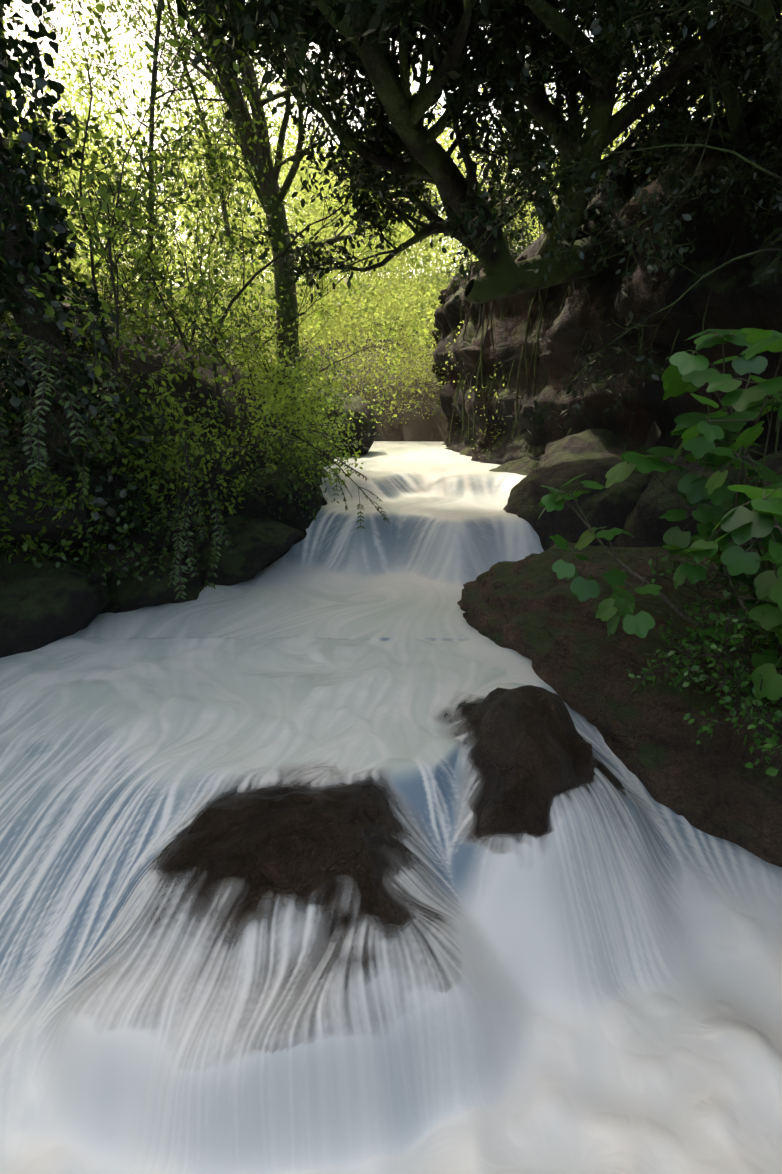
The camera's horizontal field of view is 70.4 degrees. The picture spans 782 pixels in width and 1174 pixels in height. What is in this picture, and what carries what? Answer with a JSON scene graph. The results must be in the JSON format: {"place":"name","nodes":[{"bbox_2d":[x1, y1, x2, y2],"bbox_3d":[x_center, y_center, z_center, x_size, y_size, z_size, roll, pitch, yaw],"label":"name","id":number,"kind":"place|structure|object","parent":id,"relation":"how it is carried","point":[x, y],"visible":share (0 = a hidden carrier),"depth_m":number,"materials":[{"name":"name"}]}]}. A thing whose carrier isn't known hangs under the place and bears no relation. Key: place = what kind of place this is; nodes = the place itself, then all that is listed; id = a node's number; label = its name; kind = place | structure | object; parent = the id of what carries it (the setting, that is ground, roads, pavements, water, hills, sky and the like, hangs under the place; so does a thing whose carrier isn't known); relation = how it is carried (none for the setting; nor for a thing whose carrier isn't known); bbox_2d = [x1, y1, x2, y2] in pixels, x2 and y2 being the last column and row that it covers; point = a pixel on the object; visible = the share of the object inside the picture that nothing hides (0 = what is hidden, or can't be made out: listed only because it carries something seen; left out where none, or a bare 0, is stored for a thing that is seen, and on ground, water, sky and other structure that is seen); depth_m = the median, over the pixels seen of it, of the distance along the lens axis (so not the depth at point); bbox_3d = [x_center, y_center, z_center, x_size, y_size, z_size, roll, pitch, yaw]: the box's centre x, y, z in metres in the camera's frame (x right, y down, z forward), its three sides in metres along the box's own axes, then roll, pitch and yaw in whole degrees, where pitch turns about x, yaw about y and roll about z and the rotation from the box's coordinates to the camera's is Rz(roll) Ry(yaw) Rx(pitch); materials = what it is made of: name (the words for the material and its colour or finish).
{"place":"outdoors","nodes":[
{"label":"outdoors","id":0,"kind":"place"},
{"bbox_2d":[1,0,711,286],"label":"sky","id":1,"kind":"structure","parent":0,"point":[136,84],"materials":[{"name":"white"}]},
{"bbox_2d":[0,259,735,920],"bbox_3d":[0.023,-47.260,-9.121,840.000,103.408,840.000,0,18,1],"label":"ground","id":2,"kind":"structure","parent":0,"point":[418,427],"depth_m":8.57,"materials":[{"name":"green plant"}]},
{"bbox_2d":[0,550,108,657],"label":"bank rock","id":3,"kind":"object","parent":2,"relation":"on","point":[41,606],"visible":0.56,"depth_m":5.43,"materials":[{"name":"brown stone"}]},
{"bbox_2d":[0,443,156,543],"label":"bank rock","id":4,"kind":"object","parent":2,"relation":"on","point":[53,532],"visible":0.4,"depth_m":5.76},
{"bbox_2d":[0,0,166,561],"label":"ivy","id":5,"kind":"object","parent":2,"relation":"on","point":[47,217],"visible":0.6,"depth_m":5.36,"materials":[{"name":"green plant"}]},
{"bbox_2d":[100,551,208,613],"bbox_3d":[-3.015,0.023,7.057,1.694,1.002,1.876,0,18,1],"label":"bank rock","id":6,"kind":"object","parent":2,"relation":"on","point":[130,592],"visible":0.29,"depth_m":6.43,"materials":[{"name":"brown stone"}]},
{"bbox_2d":[120,430,251,552],"bbox_3d":[-3.249,-1.361,7.928,1.998,1.741,2.631,8,20,23],"label":"bank rock","id":7,"kind":"object","parent":2,"relation":"on","point":[160,535],"visible":0.27,"depth_m":7.26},
{"bbox_2d":[0,0,430,598],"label":"bank bush","id":8,"kind":"object","parent":2,"relation":"on","point":[134,270],"depth_m":6.57,"materials":[{"name":"green plant"}]},
{"bbox_2d":[0,0,430,563],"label":"shrub","id":9,"kind":"object","parent":2,"relation":"on","point":[30,544],"visible":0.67,"depth_m":6.65,"materials":[{"name":"green plant"}]},
{"bbox_2d":[1,0,436,391],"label":"tall tree","id":10,"kind":"object","parent":2,"relation":"on","point":[271,176],"depth_m":9.84,"materials":[{"name":"green plant"}]},
{"bbox_2d":[193,516,302,585],"bbox_3d":[-2.323,-0.535,7.851,2.006,0.918,1.777,4,18,13],"label":"bank rock","id":11,"kind":"object","parent":2,"relation":"on","point":[259,545],"visible":0.54,"depth_m":7.31,"materials":[{"name":"brown stone"}]},
{"bbox_2d":[223,464,326,558],"bbox_3d":[-1.920,-1.142,8.529,2.020,1.448,1.550,-9,20,-26],"label":"bank rock","id":12,"kind":"object","parent":2,"relation":"on","point":[250,504],"visible":0.44,"depth_m":8.07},
{"bbox_2d":[264,443,322,485],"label":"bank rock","id":13,"kind":"object","parent":2,"relation":"on","point":[281,454],"depth_m":8.99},
{"bbox_2d":[145,778,450,1048],"bbox_3d":[-0.360,2.393,3.427,2.447,2.414,1.742,0,18,1],"label":"rock","id":14,"kind":"object","parent":2,"relation":"on","point":[262,842],"visible":0.23,"depth_m":2.95,"materials":[{"name":"brown stone"}]},
{"bbox_2d":[279,418,333,464],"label":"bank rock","id":15,"kind":"object","parent":2,"relation":"on","point":[326,457],"depth_m":11.54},
{"bbox_2d":[298,446,325,477],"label":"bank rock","id":16,"kind":"object","parent":2,"relation":"on","point":[323,475],"visible":0.02,"depth_m":9.87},
{"bbox_2d":[298,388,376,456],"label":"ochre rock","id":17,"kind":"object","parent":2,"relation":"on","point":[367,425],"visible":0.23,"depth_m":13.45,"materials":[{"name":"stone"}]},
{"bbox_2d":[0,0,781,457],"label":"foliage","id":18,"kind":"object","parent":2,"relation":"on","point":[382,300],"depth_m":21.03,"materials":[{"name":"green plant"}]},
{"bbox_2d":[391,685,623,852],"bbox_3d":[0.838,2.030,4.144,2.119,2.815,1.779,0,18,1],"label":"rock","id":19,"kind":"object","parent":2,"relation":"on","point":[530,755],"visible":0.1,"depth_m":3.50,"materials":[{"name":"brown stone"}]},
{"bbox_2d":[489,457,539,475],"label":"boulder","id":20,"kind":"object","parent":2,"relation":"on","point":[526,466],"visible":0.19,"depth_m":10.46,"materials":[{"name":"grey stone"}]},
{"bbox_2d":[537,429,626,467],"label":"boulder","id":21,"kind":"object","parent":2,"relation":"on","point":[595,443],"visible":0.12,"depth_m":9.14,"materials":[{"name":"stone"}]},
{"bbox_2d":[503,456,663,550],"bbox_3d":[3.365,-0.777,8.519,3.096,2.540,2.869,-12,21,-32],"label":"dark boulder","id":22,"kind":"object","parent":2,"relation":"on","point":[613,505],"visible":0.35,"depth_m":7.41,"materials":[{"name":"stone"}]},
{"bbox_2d":[457,542,781,866],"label":"boulder","id":23,"kind":"object","parent":2,"relation":"on","point":[542,619],"visible":0.52,"depth_m":4.28,"materials":[{"name":"brown stone"}]},
{"bbox_2d":[624,553,781,775],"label":"herb bush","id":24,"kind":"object","parent":23,"relation":"on","point":[777,714],"depth_m":3.46,"materials":[{"name":"green plant"}]},
{"bbox_2d":[659,450,781,547],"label":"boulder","id":25,"kind":"object","parent":2,"relation":"on","point":[773,461],"visible":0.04,"depth_m":6.03,"materials":[{"name":"black stone"}]},
{"bbox_2d":[0,441,781,1173],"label":"river water","id":26,"kind":"structure","parent":0,"point":[606,999],"depth_m":3.21,"materials":[{"name":"water"}]},
{"bbox_2d":[374,441,443,442],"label":"river water","id":27,"kind":"structure","parent":0,"point":[394,441],"depth_m":18.36,"materials":[{"name":"liquid"}]},
{"bbox_2d":[431,97,781,464],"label":"cliff","id":28,"kind":"structure","parent":0,"point":[592,306],"depth_m":8.53,"materials":[{"name":"brown stone"}]},
{"bbox_2d":[159,0,781,303],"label":"oak tree","id":29,"kind":"object","parent":28,"relation":"on","point":[436,165],"depth_m":6.50,"materials":[{"name":"green plant"}]},
{"bbox_2d":[431,0,781,452],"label":"hanging vines","id":30,"kind":"object","parent":28,"relation":"on","point":[655,27],"depth_m":5.87,"materials":[{"name":"plant"}]},
{"bbox_2d":[767,466,781,522],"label":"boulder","id":31,"kind":"object","parent":28,"relation":"on","point":[778,471],"visible":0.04,"depth_m":5.46,"materials":[{"name":"black stone"}]},
{"bbox_2d":[538,328,781,700],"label":"leafy plant","id":32,"kind":"object","parent":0,"point":[739,524],"depth_m":3.60,"materials":[{"name":"green plant"}]},
{"bbox_2d":[613,453,758,546],"bbox_3d":[3.942,-0.681,7.231,2.548,2.231,2.731,0,18,1],"label":"boulder","id":33,"kind":"object","parent":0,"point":[645,525],"visible":0.21,"depth_m":6.25,"materials":[{"name":"stone"}]}
]}

